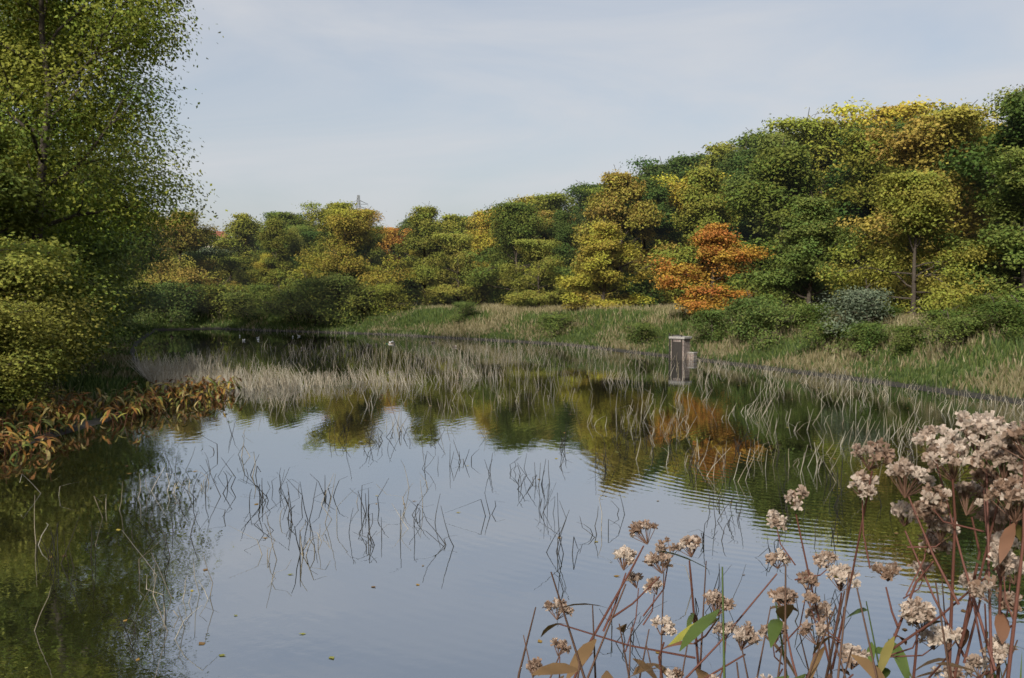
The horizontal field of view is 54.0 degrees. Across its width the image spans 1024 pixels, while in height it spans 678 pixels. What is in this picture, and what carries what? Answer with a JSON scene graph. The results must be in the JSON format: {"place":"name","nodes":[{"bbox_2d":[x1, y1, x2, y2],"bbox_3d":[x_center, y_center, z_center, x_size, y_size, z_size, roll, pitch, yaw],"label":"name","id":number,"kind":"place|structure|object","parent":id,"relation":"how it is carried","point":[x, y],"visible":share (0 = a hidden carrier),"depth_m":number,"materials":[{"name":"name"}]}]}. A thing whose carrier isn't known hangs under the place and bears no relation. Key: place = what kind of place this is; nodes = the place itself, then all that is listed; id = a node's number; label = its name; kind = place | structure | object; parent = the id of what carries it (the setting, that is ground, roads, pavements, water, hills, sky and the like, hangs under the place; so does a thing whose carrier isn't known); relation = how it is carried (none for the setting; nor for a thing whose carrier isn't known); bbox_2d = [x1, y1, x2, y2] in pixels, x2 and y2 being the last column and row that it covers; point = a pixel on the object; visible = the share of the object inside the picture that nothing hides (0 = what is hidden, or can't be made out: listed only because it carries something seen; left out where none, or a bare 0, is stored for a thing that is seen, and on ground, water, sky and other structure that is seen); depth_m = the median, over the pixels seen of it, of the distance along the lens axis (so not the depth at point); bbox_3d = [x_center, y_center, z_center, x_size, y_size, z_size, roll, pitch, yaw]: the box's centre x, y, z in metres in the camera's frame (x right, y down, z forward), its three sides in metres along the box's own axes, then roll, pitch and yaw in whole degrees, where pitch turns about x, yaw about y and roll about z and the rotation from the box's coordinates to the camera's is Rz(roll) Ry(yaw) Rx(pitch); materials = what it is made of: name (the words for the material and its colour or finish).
{"place":"outdoors","nodes":[
{"label":"outdoors","id":0,"kind":"place"},
{"bbox_2d":[0,329,1023,677],"bbox_3d":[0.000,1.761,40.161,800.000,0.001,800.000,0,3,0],"label":"pond water","id":1,"kind":"structure","parent":0,"point":[464,605],"depth_m":17.00,"materials":[{"name":"grey liquid"}]},
{"bbox_2d":[0,375,244,460],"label":"bistort","id":2,"kind":"object","parent":1,"relation":"on","point":[139,405],"depth_m":28.99,"materials":[{"name":"brown plant"}]},
{"bbox_2d":[25,382,965,667],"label":"floating leaves","id":3,"kind":"object","parent":1,"relation":"on","point":[457,512],"visible":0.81,"depth_m":14.01,"materials":[{"name":"plant"}]},
{"bbox_2d":[5,326,1023,648],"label":"reeds","id":4,"kind":"object","parent":1,"relation":"on","point":[165,370],"visible":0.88,"depth_m":35.31,"materials":[{"name":"beige plant"}]},
{"bbox_2d":[0,247,1023,451],"bbox_3d":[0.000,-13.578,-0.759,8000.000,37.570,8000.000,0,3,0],"label":"ground","id":5,"kind":"structure","parent":0,"point":[95,421],"depth_m":41.12,"materials":[{"name":"brown soil"}]},
{"bbox_2d":[0,294,78,419],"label":"shore shrub","id":6,"kind":"object","parent":5,"relation":"on","point":[12,310],"visible":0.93,"depth_m":27.24,"materials":[{"name":"green plant"}]},
{"bbox_2d":[0,118,100,342],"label":"tree","id":7,"kind":"object","parent":5,"relation":"on","point":[23,221],"visible":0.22,"depth_m":37.66,"materials":[{"name":"green plant"}]},
{"bbox_2d":[0,246,134,388],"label":"shore shrub","id":8,"kind":"object","parent":5,"relation":"on","point":[18,273],"visible":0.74,"depth_m":29.95,"materials":[{"name":"green plant"}]},
{"bbox_2d":[0,229,138,376],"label":"shore shrub","id":9,"kind":"object","parent":5,"relation":"on","point":[52,251],"visible":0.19,"depth_m":34.60,"materials":[{"name":"green plant"}]},
{"bbox_2d":[0,233,143,372],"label":"shore shrub","id":10,"kind":"object","parent":5,"relation":"on","point":[110,338],"visible":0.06,"depth_m":39.26,"materials":[{"name":"green plant"}]},
{"bbox_2d":[0,122,151,323],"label":"tree","id":11,"kind":"object","parent":5,"relation":"on","point":[103,253],"visible":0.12,"depth_m":48.91,"materials":[{"name":"green plant"}]},
{"bbox_2d":[62,259,142,354],"bbox_3d":[-21.126,-1.272,46.190,7.358,5.302,7.773,2,4,27],"label":"shore shrub","id":12,"kind":"object","parent":5,"relation":"on","point":[106,306],"visible":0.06,"depth_m":46.75,"materials":[{"name":"green plant"}]},
{"bbox_2d":[0,0,209,349],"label":"tree","id":13,"kind":"object","parent":5,"relation":"on","point":[146,240],"visible":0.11,"depth_m":59.77,"materials":[{"name":"green plant"}]},
{"bbox_2d":[0,0,227,263],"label":"tree","id":14,"kind":"object","parent":5,"relation":"on","point":[131,14],"visible":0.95,"depth_m":41.17,"materials":[{"name":"green plant"}]},
{"bbox_2d":[62,151,178,317],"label":"tree","id":15,"kind":"object","parent":5,"relation":"on","point":[153,296],"visible":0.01,"depth_m":74.64,"materials":[{"name":"green plant"}]},
{"bbox_2d":[136,273,212,325],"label":"shrub","id":16,"kind":"object","parent":5,"relation":"on","point":[170,287],"visible":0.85,"depth_m":87.16,"materials":[{"name":"green plant"}]},
{"bbox_2d":[137,208,251,306],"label":"tree","id":17,"kind":"object","parent":5,"relation":"on","point":[191,235],"visible":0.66,"depth_m":92.01,"materials":[{"name":"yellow plant"}]},
{"bbox_2d":[157,229,235,302],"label":"tree","id":18,"kind":"object","parent":5,"relation":"on","point":[207,254],"visible":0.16,"depth_m":99.68,"materials":[{"name":"green plant"}]},
{"bbox_2d":[195,278,264,320],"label":"shrub","id":19,"kind":"object","parent":5,"relation":"on","point":[218,290],"visible":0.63,"depth_m":90.78,"materials":[{"name":"green plant"}]},
{"bbox_2d":[209,255,257,303],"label":"tree","id":20,"kind":"object","parent":5,"relation":"on","point":[230,263],"visible":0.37,"depth_m":106.40,"materials":[{"name":"green plant"}]},
{"bbox_2d":[205,212,267,296],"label":"tree","id":21,"kind":"object","parent":5,"relation":"on","point":[240,230],"visible":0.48,"depth_m":111.09,"materials":[{"name":"green plant"}]},
{"bbox_2d":[219,286,263,319],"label":"shrub","id":22,"kind":"object","parent":5,"relation":"on","point":[243,309],"visible":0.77,"depth_m":89.01,"materials":[{"name":"green plant"}]},
{"bbox_2d":[245,252,280,303],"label":"tree","id":23,"kind":"object","parent":5,"relation":"on","point":[263,270],"visible":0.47,"depth_m":99.45,"materials":[{"name":"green plant"}]},
{"bbox_2d":[242,282,284,319],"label":"shrub","id":24,"kind":"object","parent":5,"relation":"on","point":[263,286],"visible":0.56,"depth_m":89.06,"materials":[{"name":"green plant"}]},
{"bbox_2d":[242,216,300,296],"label":"tree","id":25,"kind":"object","parent":5,"relation":"on","point":[273,236],"visible":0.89,"depth_m":99.35,"materials":[{"name":"green plant"}]},
{"bbox_2d":[240,211,315,286],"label":"tree","id":26,"kind":"object","parent":5,"relation":"on","point":[287,218],"visible":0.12,"depth_m":107.51,"materials":[{"name":"green plant"}]},
{"bbox_2d":[245,284,312,321],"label":"shrub","id":27,"kind":"object","parent":5,"relation":"on","point":[281,297],"visible":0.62,"depth_m":86.05,"materials":[{"name":"green plant"}]},
{"bbox_2d":[279,225,312,279],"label":"tree","id":28,"kind":"object","parent":5,"relation":"on","point":[297,245],"visible":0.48,"depth_m":102.04,"materials":[{"name":"green plant"}]},
{"bbox_2d":[271,221,331,279],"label":"tree","id":29,"kind":"object","parent":5,"relation":"on","point":[304,228],"visible":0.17,"depth_m":104.94,"materials":[{"name":"green plant"}]},
{"bbox_2d":[264,269,357,325],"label":"shrub","id":30,"kind":"object","parent":5,"relation":"on","point":[309,285],"visible":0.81,"depth_m":83.40,"materials":[{"name":"green plant"}]},
{"bbox_2d":[290,229,344,277],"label":"tree","id":31,"kind":"object","parent":5,"relation":"on","point":[310,234],"visible":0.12,"depth_m":98.48,"materials":[{"name":"green plant"}]},
{"bbox_2d":[290,272,375,328],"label":"shrub","id":32,"kind":"object","parent":5,"relation":"on","point":[341,281],"visible":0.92,"depth_m":82.44,"materials":[{"name":"green plant"}]},
{"bbox_2d":[294,199,384,303],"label":"tree","id":33,"kind":"object","parent":5,"relation":"on","point":[323,213],"visible":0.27,"depth_m":91.69,"materials":[{"name":"green plant"}]},
{"bbox_2d":[290,206,416,309],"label":"tree","id":34,"kind":"object","parent":5,"relation":"on","point":[350,230],"visible":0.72,"depth_m":86.83,"materials":[{"name":"green plant"}]},
{"bbox_2d":[332,225,388,299],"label":"tree","id":35,"kind":"object","parent":5,"relation":"on","point":[364,252],"visible":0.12,"depth_m":97.79,"materials":[{"name":"green plant"}]},
{"bbox_2d":[340,229,396,267],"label":"tree","id":36,"kind":"object","parent":5,"relation":"on","point":[377,251],"visible":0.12,"depth_m":104.15,"materials":[{"name":"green plant"}]},
{"bbox_2d":[326,262,415,305],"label":"shrub","id":37,"kind":"object","parent":5,"relation":"on","point":[358,276],"visible":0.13,"depth_m":88.53,"materials":[{"name":"green plant"}]},
{"bbox_2d":[334,280,414,319],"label":"shrub","id":38,"kind":"object","parent":5,"relation":"on","point":[369,290],"visible":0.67,"depth_m":83.10,"materials":[{"name":"green plant"}]},
{"bbox_2d":[367,278,415,314],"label":"shrub","id":39,"kind":"object","parent":5,"relation":"on","point":[388,287],"visible":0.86,"depth_m":83.56,"materials":[{"name":"green plant"}]},
{"bbox_2d":[370,226,412,268],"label":"tree","id":40,"kind":"object","parent":5,"relation":"on","point":[393,238],"visible":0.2,"depth_m":110.29,"materials":[{"name":"orange plant"}]},
{"bbox_2d":[377,264,432,305],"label":"shrub","id":41,"kind":"object","parent":5,"relation":"on","point":[411,291],"visible":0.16,"depth_m":92.04,"materials":[{"name":"green plant"}]},
{"bbox_2d":[382,201,458,304],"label":"tree","id":42,"kind":"object","parent":5,"relation":"on","point":[421,219],"visible":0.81,"depth_m":92.85,"materials":[{"name":"green plant"}]},
{"bbox_2d":[401,228,467,303],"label":"tree","id":43,"kind":"object","parent":5,"relation":"on","point":[419,253],"visible":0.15,"depth_m":96.36,"materials":[{"name":"green plant"}]},
{"bbox_2d":[403,212,483,303],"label":"tree","id":44,"kind":"object","parent":5,"relation":"on","point":[450,223],"visible":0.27,"depth_m":105.79,"materials":[{"name":"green plant"}]},
{"bbox_2d":[417,231,498,304],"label":"tree","id":45,"kind":"object","parent":5,"relation":"on","point":[456,244],"visible":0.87,"depth_m":90.97,"materials":[{"name":"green plant"}]},
{"bbox_2d":[446,300,482,321],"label":"bush","id":46,"kind":"object","parent":5,"relation":"on","point":[464,306],"visible":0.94,"depth_m":76.14,"materials":[{"name":"green plant"}]},
{"bbox_2d":[448,273,506,305],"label":"shrub","id":47,"kind":"object","parent":5,"relation":"on","point":[475,298],"visible":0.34,"depth_m":91.84,"materials":[{"name":"green plant"}]},
{"bbox_2d":[453,210,504,304],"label":"tree","id":48,"kind":"object","parent":5,"relation":"on","point":[469,227],"visible":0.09,"depth_m":111.52,"materials":[{"name":"yellow plant"}]},
{"bbox_2d":[452,203,520,304],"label":"tree","id":49,"kind":"object","parent":5,"relation":"on","point":[483,239],"visible":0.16,"depth_m":97.84,"materials":[{"name":"yellow plant"}]},
{"bbox_2d":[478,227,528,300],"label":"tree","id":50,"kind":"object","parent":5,"relation":"on","point":[495,234],"visible":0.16,"depth_m":93.16,"materials":[{"name":"green plant"}]},
{"bbox_2d":[0,301,1023,677],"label":"bank grass","id":51,"kind":"structure","parent":5,"relation":"on","point":[594,325],"depth_m":50.50,"materials":[{"name":"green plant"}]},
{"bbox_2d":[458,201,575,305],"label":"tree","id":52,"kind":"object","parent":5,"relation":"on","point":[518,220],"visible":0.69,"depth_m":88.02,"materials":[{"name":"green plant"}]},
{"bbox_2d":[495,237,578,308],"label":"tree","id":53,"kind":"object","parent":5,"relation":"on","point":[537,250],"visible":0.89,"depth_m":79.11,"materials":[{"name":"green plant"}]},
{"bbox_2d":[500,267,573,306],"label":"shrub","id":54,"kind":"object","parent":5,"relation":"on","point":[546,288],"visible":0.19,"depth_m":84.89,"materials":[{"name":"green plant"}]},
{"bbox_2d":[488,191,590,291],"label":"tree","id":55,"kind":"object","parent":5,"relation":"on","point":[555,201],"visible":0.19,"depth_m":104.79,"materials":[{"name":"green plant"}]},
{"bbox_2d":[501,209,589,292],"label":"tree","id":56,"kind":"object","parent":5,"relation":"on","point":[551,213],"visible":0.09,"depth_m":92.75,"materials":[{"name":"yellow plant"}]},
{"bbox_2d":[527,310,579,338],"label":"bush","id":57,"kind":"object","parent":5,"relation":"on","point":[552,319],"visible":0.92,"depth_m":67.57,"materials":[{"name":"green plant"}]},
{"bbox_2d":[540,207,579,296],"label":"tree","id":58,"kind":"object","parent":5,"relation":"on","point":[562,231],"visible":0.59,"depth_m":88.25,"materials":[{"name":"green plant"}]},
{"bbox_2d":[562,180,605,249],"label":"tree","id":59,"kind":"object","parent":5,"relation":"on","point":[580,194],"visible":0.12,"depth_m":113.79,"materials":[{"name":"green plant"}]},
{"bbox_2d":[553,219,657,310],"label":"yellow maple","id":60,"kind":"object","parent":5,"relation":"on","point":[602,245],"visible":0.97,"depth_m":72.21,"materials":[{"name":"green plant"}]},
{"bbox_2d":[566,166,679,303],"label":"tree","id":61,"kind":"object","parent":5,"relation":"on","point":[622,188],"visible":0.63,"depth_m":79.67,"materials":[{"name":"yellow plant"}]},
{"bbox_2d":[581,265,674,308],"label":"shrub","id":62,"kind":"object","parent":5,"relation":"on","point":[636,287],"visible":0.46,"depth_m":75.17,"materials":[{"name":"green plant"}]},
{"bbox_2d":[618,319,664,344],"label":"bush","id":63,"kind":"object","parent":5,"relation":"on","point":[642,329],"visible":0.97,"depth_m":58.92,"materials":[{"name":"green plant"}]},
{"bbox_2d":[610,170,687,306],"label":"tree","id":64,"kind":"object","parent":5,"relation":"on","point":[657,193],"visible":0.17,"depth_m":83.97,"materials":[{"name":"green plant"}]},
{"bbox_2d":[619,151,704,300],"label":"tree","id":65,"kind":"object","parent":5,"relation":"on","point":[673,163],"visible":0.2,"depth_m":101.45,"materials":[{"name":"green plant"}]},
{"bbox_2d":[669,333,697,359],"bbox_3d":[8.806,0.663,52.188,1.325,1.950,1.050,3,4,41],"label":"water control structure","id":66,"kind":"object","parent":5,"relation":"on","point":[680,346],"visible":0.63,"depth_m":52.05,"materials":[{"name":"concrete"}]},
{"bbox_2d":[644,162,749,303],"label":"tree","id":67,"kind":"object","parent":5,"relation":"on","point":[702,190],"visible":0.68,"depth_m":77.00,"materials":[{"name":"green plant"}]},
{"bbox_2d":[641,172,761,303],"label":"tree","id":68,"kind":"object","parent":5,"relation":"on","point":[675,198],"visible":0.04,"depth_m":86.85,"materials":[{"name":"yellow plant"}]},
{"bbox_2d":[681,307,731,346],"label":"bush","id":69,"kind":"object","parent":5,"relation":"on","point":[707,314],"visible":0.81,"depth_m":54.52,"materials":[{"name":"green plant"}]},
{"bbox_2d":[644,222,775,316],"bbox_3d":[11.400,-3.696,59.738,7.407,6.544,7.036,-1,3,-21],"label":"orange maple","id":70,"kind":"object","parent":5,"relation":"on","point":[714,239],"visible":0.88,"depth_m":58.68,"materials":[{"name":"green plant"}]},
{"bbox_2d":[674,141,760,306],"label":"tree","id":71,"kind":"object","parent":5,"relation":"on","point":[715,154],"visible":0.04,"depth_m":96.89,"materials":[{"name":"green plant"}]},
{"bbox_2d":[682,142,771,284],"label":"tree","id":72,"kind":"object","parent":5,"relation":"on","point":[722,168],"visible":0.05,"depth_m":90.25,"materials":[{"name":"green plant"}]},
{"bbox_2d":[700,151,764,284],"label":"tree","id":73,"kind":"object","parent":5,"relation":"on","point":[735,163],"visible":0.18,"depth_m":87.51,"materials":[{"name":"green plant"}]},
{"bbox_2d":[709,290,787,341],"bbox_3d":[12.108,-1.261,52.988,3.839,2.787,5.335,-1,3,-11],"label":"bush","id":74,"kind":"object","parent":5,"relation":"on","point":[747,302],"visible":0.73,"depth_m":52.31,"materials":[{"name":"green plant"}]},
{"bbox_2d":[728,127,789,156],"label":"tree","id":75,"kind":"object","parent":5,"relation":"on","point":[752,139],"visible":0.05,"depth_m":103.39,"materials":[{"name":"green plant"}]},
{"bbox_2d":[725,299,812,352],"bbox_3d":[13.169,-0.618,50.359,5.064,2.767,4.178,1,3,16],"label":"bush","id":76,"kind":"object","parent":5,"relation":"on","point":[780,313],"visible":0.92,"depth_m":50.31,"materials":[{"name":"green plant"}]},
{"bbox_2d":[517,429,1023,677],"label":"hemp agrimony","id":77,"kind":"object","parent":5,"relation":"on","point":[1014,514],"depth_m":2.87,"materials":[{"name":"plant"}]},
{"bbox_2d":[526,409,1023,677],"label":"flower heads","id":78,"kind":"object","parent":77,"relation":"attached to","point":[985,424],"visible":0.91,"depth_m":2.94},
{"bbox_2d":[701,138,852,307],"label":"tree","id":79,"kind":"object","parent":5,"relation":"on","point":[780,165],"visible":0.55,"depth_m":69.05,"materials":[{"name":"green plant"}]},
{"bbox_2d":[719,131,859,305],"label":"tree","id":80,"kind":"object","parent":5,"relation":"on","point":[776,139],"visible":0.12,"depth_m":81.35,"materials":[{"name":"green plant"}]},
{"bbox_2d":[736,107,874,278],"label":"tree","id":81,"kind":"object","parent":5,"relation":"on","point":[817,132],"visible":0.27,"depth_m":85.61,"materials":[{"name":"green plant"}]},
{"bbox_2d":[742,192,871,313],"bbox_3d":[17.078,-4.471,57.306,7.667,7.788,7.175,1,3,9],"label":"tree","id":82,"kind":"object","parent":5,"relation":"on","point":[809,230],"visible":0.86,"depth_m":56.15,"materials":[{"name":"green plant"}]},
{"bbox_2d":[786,300,840,333],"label":"bush","id":83,"kind":"object","parent":5,"relation":"on","point":[811,308],"visible":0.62,"depth_m":49.87,"materials":[{"name":"green plant"}]},
{"bbox_2d":[784,317,862,355],"bbox_3d":[15.047,0.005,46.435,4.501,1.999,3.714,-2,4,-32],"label":"bush","id":84,"kind":"object","parent":5,"relation":"on","point":[820,329],"visible":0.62,"depth_m":46.47,"materials":[{"name":"green plant"}]},
{"bbox_2d":[806,278,905,337],"bbox_3d":[15.936,-1.387,47.109,4.301,2.914,5.976,1,3,9],"label":"grey willow","id":85,"kind":"object","parent":5,"relation":"on","point":[858,298],"visible":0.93,"depth_m":46.18,"materials":[{"name":"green plant"}]},
{"bbox_2d":[834,317,903,354],"bbox_3d":[15.545,-0.145,44.567,2.792,1.774,3.880,0,3,-6],"label":"bush","id":86,"kind":"object","parent":5,"relation":"on","point":[866,328],"visible":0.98,"depth_m":44.01,"materials":[{"name":"green plant"}]},
{"bbox_2d":[820,123,923,308],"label":"tree","id":87,"kind":"object","parent":5,"relation":"on","point":[857,192],"visible":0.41,"depth_m":67.19,"materials":[{"name":"green plant"}]},
{"bbox_2d":[804,95,961,301],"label":"tree","id":88,"kind":"object","parent":5,"relation":"on","point":[889,113],"visible":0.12,"depth_m":85.33,"materials":[{"name":"yellow plant"}]},
{"bbox_2d":[882,323,928,358],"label":"bush","id":89,"kind":"object","parent":5,"relation":"on","point":[911,338],"visible":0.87,"depth_m":41.97,"materials":[{"name":"green plant"}]},
{"bbox_2d":[812,117,999,305],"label":"tree","id":90,"kind":"object","parent":5,"relation":"on","point":[841,180],"visible":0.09,"depth_m":71.11,"materials":[{"name":"green plant"}]},
{"bbox_2d":[854,241,962,312],"bbox_3d":[24.647,-3.338,62.873,7.082,5.712,8.677,-3,4,-43],"label":"shrub","id":91,"kind":"object","parent":5,"relation":"on","point":[920,244],"visible":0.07,"depth_m":61.96,"materials":[{"name":"green plant"}]},
{"bbox_2d":[813,170,1006,315],"bbox_3d":[20.357,-4.379,50.800,9.508,8.504,9.305,0,3,3],"label":"tree","id":92,"kind":"object","parent":5,"relation":"on","point":[920,198],"visible":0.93,"depth_m":51.22,"materials":[{"name":"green plant"}]},
{"bbox_2d":[830,102,1017,310],"bbox_3d":[25.977,-7.404,60.944,14.779,13.437,11.840,-2,4,-36],"label":"tree","id":93,"kind":"object","parent":5,"relation":"on","point":[934,136],"visible":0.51,"depth_m":59.61,"materials":[{"name":"yellow plant"}]},
{"bbox_2d":[840,102,1014,309],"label":"tree","id":94,"kind":"object","parent":5,"relation":"on","point":[912,170],"visible":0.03,"depth_m":67.84,"materials":[{"name":"green plant"}]},
{"bbox_2d":[904,311,991,347],"bbox_3d":[17.870,-0.127,40.726,4.501,1.999,3.714,-1,3,-22],"label":"bush","id":95,"kind":"object","parent":5,"relation":"on","point":[956,323],"visible":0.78,"depth_m":39.80,"materials":[{"name":"green plant"}]},
{"bbox_2d":[914,305,992,330],"bbox_3d":[19.391,-0.535,43.362,3.856,1.845,4.674,0,3,3],"label":"bush","id":96,"kind":"object","parent":5,"relation":"on","point":[943,310],"visible":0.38,"depth_m":43.28,"materials":[{"name":"green plant"}]},
{"bbox_2d":[910,144,1023,303],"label":"tree","id":97,"kind":"object","parent":5,"relation":"on","point":[1009,235],"visible":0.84,"depth_m":49.73,"materials":[{"name":"green plant"}]},
{"bbox_2d":[925,91,1023,286],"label":"tree","id":98,"kind":"object","parent":5,"relation":"on","point":[1011,135],"visible":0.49,"depth_m":53.94,"materials":[{"name":"green plant"}]},
{"bbox_2d":[949,292,1006,316],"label":"bush","id":99,"kind":"object","parent":5,"relation":"on","point":[983,297],"visible":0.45,"depth_m":45.72,"materials":[{"name":"green plant"}]},
{"bbox_2d":[953,294,1023,338],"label":"bush","id":100,"kind":"object","parent":5,"relation":"on","point":[1004,308],"visible":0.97,"depth_m":39.00,"materials":[{"name":"green plant"}]},
{"bbox_2d":[975,84,1023,226],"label":"tree","id":101,"kind":"object","parent":5,"relation":"on","point":[1016,90],"visible":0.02,"depth_m":80.09,"materials":[{"name":"green plant"}]},
{"bbox_2d":[0,0,1023,234],"label":"sky","id":102,"kind":"structure","parent":0,"point":[461,107],"materials":[{"name":"blue"}]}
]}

